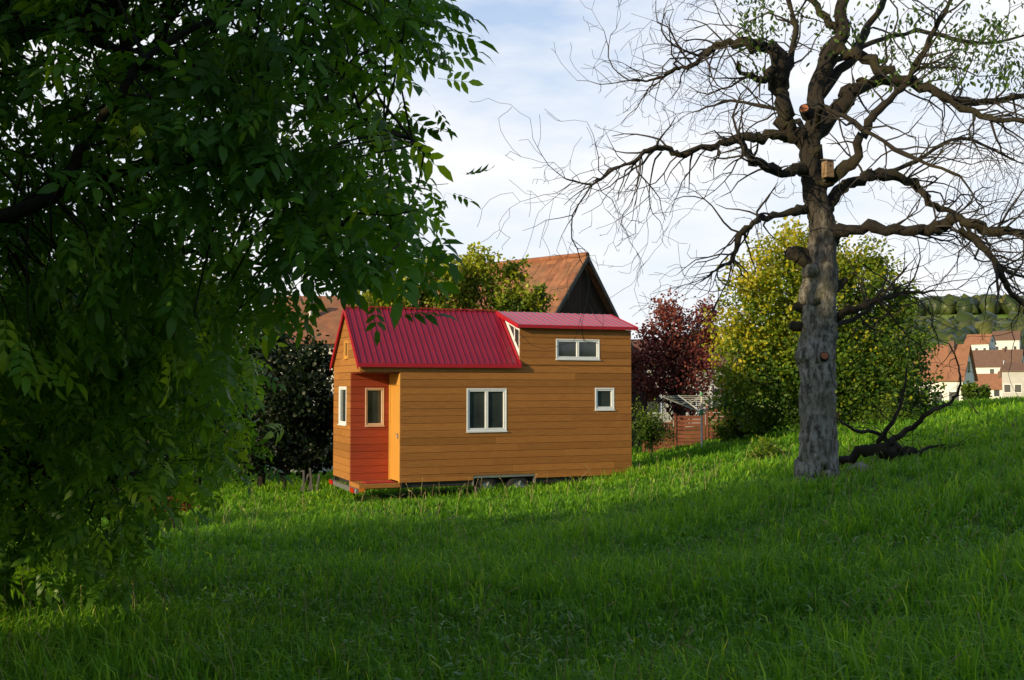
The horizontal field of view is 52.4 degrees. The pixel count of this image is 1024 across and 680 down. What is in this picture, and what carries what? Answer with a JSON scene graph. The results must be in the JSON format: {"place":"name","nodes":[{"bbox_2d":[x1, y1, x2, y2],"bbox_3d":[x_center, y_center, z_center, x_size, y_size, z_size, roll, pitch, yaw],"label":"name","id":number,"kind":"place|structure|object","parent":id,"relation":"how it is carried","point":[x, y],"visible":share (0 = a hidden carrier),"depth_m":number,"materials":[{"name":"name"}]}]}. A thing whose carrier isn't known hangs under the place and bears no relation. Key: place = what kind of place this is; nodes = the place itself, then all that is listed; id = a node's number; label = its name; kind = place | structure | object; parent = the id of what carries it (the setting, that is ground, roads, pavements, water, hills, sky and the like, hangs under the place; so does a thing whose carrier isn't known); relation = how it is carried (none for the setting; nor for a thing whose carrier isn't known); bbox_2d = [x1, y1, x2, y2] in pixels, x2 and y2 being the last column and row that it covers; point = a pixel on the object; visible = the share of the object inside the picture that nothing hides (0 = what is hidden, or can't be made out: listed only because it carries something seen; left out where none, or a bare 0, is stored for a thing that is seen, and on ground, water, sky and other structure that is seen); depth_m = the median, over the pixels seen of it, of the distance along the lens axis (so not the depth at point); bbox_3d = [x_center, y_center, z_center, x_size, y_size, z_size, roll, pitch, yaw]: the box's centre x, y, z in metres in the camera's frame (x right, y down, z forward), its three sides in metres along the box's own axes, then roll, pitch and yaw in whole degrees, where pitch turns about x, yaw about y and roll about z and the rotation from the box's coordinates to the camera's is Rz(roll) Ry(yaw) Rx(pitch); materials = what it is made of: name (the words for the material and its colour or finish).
{"place":"outdoors","nodes":[
{"label":"outdoors","id":0,"kind":"place"},
{"bbox_2d":[0,0,1023,338],"label":"sky","id":1,"kind":"structure","parent":0,"point":[527,75],"materials":[{"name":"white"}]},
{"bbox_2d":[0,314,1023,679],"bbox_3d":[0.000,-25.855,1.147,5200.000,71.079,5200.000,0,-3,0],"label":"ground","id":2,"kind":"structure","parent":0,"point":[470,492],"depth_m":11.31,"materials":[{"name":"green plant"}]},
{"bbox_2d":[0,211,83,446],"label":"dark tree","id":3,"kind":"object","parent":2,"relation":"on","point":[1,288],"visible":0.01,"depth_m":29.11,"materials":[{"name":"green plant"}]},
{"bbox_2d":[20,237,176,466],"bbox_3d":[-12.248,0.459,31.087,6.435,8.497,6.517,0,-3,0],"label":"dark tree","id":4,"kind":"object","parent":2,"relation":"on","point":[86,276],"depth_m":30.07,"materials":[{"name":"green plant"}]},
{"bbox_2d":[150,493,199,528],"bbox_3d":[-5.058,2.563,15.393,0.678,0.946,0.611,2,-3,-40],"label":"rusty shrub","id":5,"kind":"object","parent":2,"relation":"on","point":[189,506],"visible":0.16,"depth_m":15.38,"materials":[{"name":"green plant"}]},
{"bbox_2d":[130,256,264,488],"bbox_3d":[-9.310,0.827,30.830,5.722,7.480,5.265,2,-3,-43],"label":"dark tree","id":6,"kind":"object","parent":2,"relation":"on","point":[188,404],"visible":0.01,"depth_m":30.45,"materials":[{"name":"green plant"}]},
{"bbox_2d":[0,0,498,623],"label":"walnut tree","id":7,"kind":"object","parent":2,"relation":"on","point":[122,348],"visible":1,"depth_m":6.65,"materials":[{"name":"green plant"}]},
{"bbox_2d":[212,316,315,486],"bbox_3d":[-7.202,1.748,29.998,3.639,5.214,3.962,0,-3,0],"label":"dark tree","id":8,"kind":"object","parent":2,"relation":"on","point":[285,339],"visible":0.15,"depth_m":29.39,"materials":[{"name":"green plant"}]},
{"bbox_2d":[223,422,332,491],"bbox_3d":[-6.174,3.066,27.518,3.047,2.086,1.954,1,-3,-25],"label":"dark shrub","id":9,"kind":"object","parent":2,"relation":"on","point":[305,456],"visible":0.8,"depth_m":27.30,"materials":[{"name":"green plant"}]},
{"bbox_2d":[251,329,334,484],"bbox_3d":[-5.705,1.916,28.227,3.107,4.418,2.870,0,-3,0],"label":"dark tree","id":10,"kind":"object","parent":2,"relation":"on","point":[306,378],"visible":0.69,"depth_m":27.93,"materials":[{"name":"green plant"}]},
{"bbox_2d":[302,470,304,489],"bbox_3d":[-5.315,3.610,26.531,0.056,0.554,0.349,1,-3,-13],"label":"plank","id":11,"kind":"object","parent":2,"relation":"on","point":[303,473],"visible":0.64,"depth_m":26.56,"materials":[{"name":"grey wood"}]},
{"bbox_2d":[309,468,312,490],"bbox_3d":[-5.127,3.576,26.533,0.058,0.598,0.373,1,-3,-23],"label":"plank","id":12,"kind":"object","parent":2,"relation":"on","point":[310,475],"visible":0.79,"depth_m":26.53,"materials":[{"name":"grey wood"}]},
{"bbox_2d":[316,474,319,490],"bbox_3d":[-4.952,3.651,26.529,0.051,0.437,0.331,0,-3,1],"label":"plank","id":13,"kind":"object","parent":2,"relation":"on","point":[318,478],"visible":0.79,"depth_m":26.53,"materials":[{"name":"grey wood"}]},
{"bbox_2d":[275,296,407,473],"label":"house","id":14,"kind":"structure","parent":2,"relation":"on","point":[328,323],"depth_m":42.27,"materials":[{"name":"white paint"}]},
{"bbox_2d":[355,254,465,309],"bbox_3d":[-2.987,0.758,30.481,3.875,6.930,3.131,0,-3,0],"label":"garden tree","id":15,"kind":"object","parent":2,"relation":"on","point":[425,299],"visible":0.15,"depth_m":30.39,"materials":[{"name":"green plant"}]},
{"bbox_2d":[329,306,639,493],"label":"tiny house","id":16,"kind":"structure","parent":2,"relation":"on","point":[486,396],"depth_m":23.78,"materials":[{"name":"wood"}]},
{"bbox_2d":[337,387,347,425],"bbox_3d":[-3.889,1.518,23.936,0.085,0.892,0.760,1,-3,-22],"label":"window","id":17,"kind":"structure","parent":16,"relation":"in","point":[342,390],"depth_m":24.08,"materials":[{"name":"clear glass"}]},
{"bbox_2d":[343,340,347,359],"bbox_3d":[-3.780,0.227,23.718,0.085,0.432,0.390,1,-3,-22],"label":"window","id":18,"kind":"structure","parent":16,"relation":"in","point":[345,342],"depth_m":23.83,"materials":[{"name":"orange glass"}]},
{"bbox_2d":[365,388,384,426],"bbox_3d":[-3.102,1.517,23.466,0.454,0.872,0.085,1,-3,-22],"label":"window","id":19,"kind":"structure","parent":16,"relation":"in","point":[374,397],"depth_m":23.49,"materials":[{"name":"brown wood"}]},
{"bbox_2d":[361,480,395,483],"bbox_3d":[-2.943,3.121,22.879,0.660,0.018,0.480,1,-3,-22],"label":"doormat","id":20,"kind":"object","parent":16,"relation":"on","point":[379,481],"visible":1,"depth_m":22.87,"materials":[{"name":"red fabric"}]},
{"bbox_2d":[390,386,398,480],"bbox_3d":[-2.618,2.071,23.173,0.095,2.095,0.720,1,-3,-22],"label":"door","id":21,"kind":"structure","parent":16,"relation":"in","point":[394,402],"depth_m":23.21,"materials":[{"name":"wood"}]},
{"bbox_2d":[466,388,507,432],"bbox_3d":[-0.574,1.592,23.559,0.990,0.992,0.085,1,-3,-22],"label":"window","id":22,"kind":"structure","parent":16,"relation":"in","point":[486,408],"depth_m":23.57,"materials":[{"name":"white glass"}]},
{"bbox_2d":[556,339,599,359],"bbox_3d":[1.552,0.229,24.494,1.160,0.497,0.085,1,-3,-22],"label":"window","id":23,"kind":"structure","parent":16,"relation":"in","point":[579,349],"depth_m":24.49,"materials":[{"name":"clear glass"}]},
{"bbox_2d":[594,388,614,410],"bbox_3d":[2.197,1.407,24.705,0.531,0.542,0.085,1,-3,-22],"label":"window","id":24,"kind":"structure","parent":16,"relation":"in","point":[604,397],"depth_m":24.72,"materials":[{"name":"clear glass"}]},
{"bbox_2d":[440,241,558,312],"bbox_3d":[-0.527,0.682,31.560,3.902,7.264,3.007,0,-3,0],"label":"garden tree","id":25,"kind":"object","parent":2,"relation":"on","point":[479,269],"visible":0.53,"depth_m":31.32,"materials":[{"name":"green plant"}]},
{"bbox_2d":[2,429,1023,679],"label":"weeds","id":26,"kind":"object","parent":2,"relation":"on","point":[582,663],"visible":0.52,"depth_m":7.83,"materials":[{"name":"green plant"}]},
{"bbox_2d":[418,252,659,446],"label":"barn","id":27,"kind":"structure","parent":2,"relation":"on","point":[552,272],"depth_m":38.61,"materials":[{"name":"brown tile"}]},
{"bbox_2d":[232,293,1023,392],"bbox_3d":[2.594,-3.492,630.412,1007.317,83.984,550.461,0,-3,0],"label":"forest","id":28,"kind":"object","parent":2,"relation":"on","point":[969,323],"visible":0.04,"depth_m":554.66,"materials":[{"name":"green plant"}]},
{"bbox_2d":[630,396,680,456],"bbox_3d":[4.311,2.735,31.921,1.616,2.016,1.384,-1,-3,25],"label":"garden shrub","id":29,"kind":"object","parent":2,"relation":"on","point":[648,427],"visible":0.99,"depth_m":31.76,"materials":[{"name":"green plant"}]},
{"bbox_2d":[642,420,672,451],"bbox_3d":[4.822,3.193,34.392,1.005,1.120,0.070,0,-3,0],"label":"fence panel","id":30,"kind":"object","parent":2,"relation":"on","point":[665,442],"visible":0.33,"depth_m":34.38,"materials":[{"name":"brown wood"}]},
{"bbox_2d":[631,287,727,445],"bbox_3d":[5.805,0.967,35.919,4.181,5.650,3.756,0,-3,0],"label":"purple plum tree","id":31,"kind":"object","parent":2,"relation":"on","point":[671,358],"visible":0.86,"depth_m":35.78,"materials":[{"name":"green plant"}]},
{"bbox_2d":[631,333,740,429],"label":"house","id":32,"kind":"structure","parent":2,"relation":"on","point":[660,410],"depth_m":57.51,"materials":[{"name":"grey paint"}]},
{"bbox_2d":[647,392,661,413],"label":"window","id":33,"kind":"structure","parent":32,"relation":"in","point":[659,406],"depth_m":57.09,"materials":[{"name":"grey glass"}]},
{"bbox_2d":[686,387,696,413],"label":"window","id":34,"kind":"structure","parent":32,"relation":"in","point":[693,387],"depth_m":57.40,"materials":[{"name":"white"}]},
{"bbox_2d":[710,387,724,412],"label":"window","id":35,"kind":"structure","parent":32,"relation":"in","point":[714,390],"depth_m":57.61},
{"bbox_2d":[674,413,704,445],"bbox_3d":[5.872,2.975,34.402,1.023,1.120,0.070,0,-3,0],"label":"fence panel","id":36,"kind":"object","parent":2,"relation":"on","point":[687,421],"visible":0.79,"depth_m":34.39,"materials":[{"name":"brown wood"}]},
{"bbox_2d":[660,392,724,446],"bbox_3d":[5.457,2.405,29.923,1.932,1.799,1.931,-1,-3,25],"label":"clothes dryer","id":37,"kind":"object","parent":2,"relation":"on","point":[701,411],"visible":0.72,"depth_m":29.90,"materials":[{"name":"grey plastic"}]},
{"bbox_2d":[706,406,729,439],"bbox_3d":[6.912,2.754,34.412,0.987,1.120,0.070,0,-3,0],"label":"fence panel","id":38,"kind":"object","parent":2,"relation":"on","point":[708,425],"visible":0.35,"depth_m":34.40,"materials":[{"name":"brown wood"}]},
{"bbox_2d":[709,405,775,442],"bbox_3d":[6.872,2.422,31.024,1.686,1.375,2.210,-2,-3,43],"label":"garden shrub","id":39,"kind":"object","parent":2,"relation":"on","point":[731,431],"visible":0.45,"depth_m":30.63,"materials":[{"name":"green plant"}]},
{"bbox_2d":[470,0,1023,486],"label":"cherry tree","id":40,"kind":"object","parent":2,"relation":"on","point":[822,316],"visible":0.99,"depth_m":15.77,"materials":[{"name":"brown plant"}]},
{"bbox_2d":[820,158,835,181],"bbox_3d":[4.792,-2.604,15.924,0.165,0.352,0.315,1,-3,-20],"label":"nest box","id":41,"kind":"object","parent":40,"relation":"attached to","point":[829,166],"visible":0.98,"depth_m":15.81,"materials":[{"name":"brown wood"}]},
{"bbox_2d":[747,434,786,460],"bbox_3d":[5.389,2.335,21.907,0.898,0.704,0.742,0,-3,0],"label":"garden shrub","id":42,"kind":"object","parent":2,"relation":"on","point":[769,448],"visible":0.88,"depth_m":21.88,"materials":[{"name":"green plant"}]},
{"bbox_2d":[699,216,948,432],"bbox_3d":[8.617,-0.448,29.163,6.952,6.178,4.967,0,-3,0],"label":"lime tree","id":43,"kind":"object","parent":2,"relation":"on","point":[765,350],"visible":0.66,"depth_m":28.44,"materials":[{"name":"green plant"}]},
{"bbox_2d":[845,462,869,471],"bbox_3d":[5.312,1.981,15.920,0.409,0.224,0.305,0,-3,0],"label":"stone","id":44,"kind":"object","parent":2,"relation":"on","point":[858,463],"visible":0.34,"depth_m":15.84,"materials":[{"name":"grey stone"}]},
{"bbox_2d":[853,393,920,426],"bbox_3d":[9.841,1.840,26.728,1.883,0.961,1.384,0,-3,0],"label":"garden shrub","id":45,"kind":"object","parent":2,"relation":"on","point":[887,414],"visible":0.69,"depth_m":26.69,"materials":[{"name":"green plant"}]},
{"bbox_2d":[836,306,988,464],"bbox_3d":[6.187,0.772,16.722,2.659,2.790,1.348,1,-3,-16],"label":"fallen branch","id":46,"kind":"object","parent":2,"relation":"on","point":[890,448],"visible":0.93,"depth_m":16.58,"materials":[{"name":"brown wood"}]},
{"bbox_2d":[912,341,977,403],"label":"house","id":47,"kind":"structure","parent":2,"relation":"on","point":[964,354],"depth_m":113.00,"materials":[{"name":"white paint"}]},
{"bbox_2d":[931,391,942,403],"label":"window","id":48,"kind":"structure","parent":47,"relation":"in","point":[932,391],"depth_m":112.38,"materials":[{"name":"grey glass"}]},
{"bbox_2d":[948,391,959,400],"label":"window","id":49,"kind":"structure","parent":47,"relation":"in","point":[949,397],"depth_m":111.59,"materials":[{"name":"grey glass"}]},
{"bbox_2d":[967,361,969,373],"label":"window","id":50,"kind":"structure","parent":47,"relation":"in","point":[968,365],"depth_m":113.22,"materials":[{"name":"grey glass"}]},
{"bbox_2d":[962,390,979,415],"bbox_3d":[10.617,1.501,23.957,0.508,0.722,0.040,0,-3,0],"label":"stick","id":51,"kind":"object","parent":2,"relation":"on","point":[971,404],"visible":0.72,"depth_m":23.95,"materials":[{"name":"brown plant"}]},
{"bbox_2d":[960,380,991,399],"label":"round bush","id":52,"kind":"object","parent":2,"relation":"on","point":[982,392],"visible":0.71,"depth_m":94.64,"materials":[{"name":"green plant"}]},
{"bbox_2d":[964,333,996,349],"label":"house","id":53,"kind":"structure","parent":2,"relation":"on","point":[973,340],"depth_m":398.07,"materials":[{"name":"orange tile"}]},
{"bbox_2d":[974,371,1001,398],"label":"house","id":54,"kind":"structure","parent":2,"relation":"on","point":[994,381],"depth_m":188.33,"materials":[{"name":"orange tile"}]},
{"bbox_2d":[993,390,999,396],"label":"window","id":55,"kind":"structure","parent":54,"relation":"in","point":[996,393],"depth_m":186.74,"materials":[{"name":"grey glass"}]},
{"bbox_2d":[972,348,1023,373],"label":"house","id":56,"kind":"structure","parent":2,"relation":"on","point":[988,361],"depth_m":267.66,"materials":[{"name":"brown tile"}]},
{"bbox_2d":[992,330,1021,349],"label":"house","id":57,"kind":"structure","parent":2,"relation":"on","point":[1006,341],"depth_m":427.51,"materials":[{"name":"white paint"}]},
{"bbox_2d":[999,360,1023,397],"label":"house","id":58,"kind":"structure","parent":2,"relation":"on","point":[1016,374],"depth_m":178.41,"materials":[{"name":"white paint"}]},
{"bbox_2d":[1003,384,1010,392],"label":"window","id":59,"kind":"structure","parent":58,"relation":"in","point":[1007,387],"depth_m":178.62,"materials":[{"name":"grey glass"}]},
{"bbox_2d":[1014,384,1021,392],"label":"window","id":60,"kind":"structure","parent":58,"relation":"in","point":[1017,387],"depth_m":177.69,"materials":[{"name":"grey glass"}]}
]}

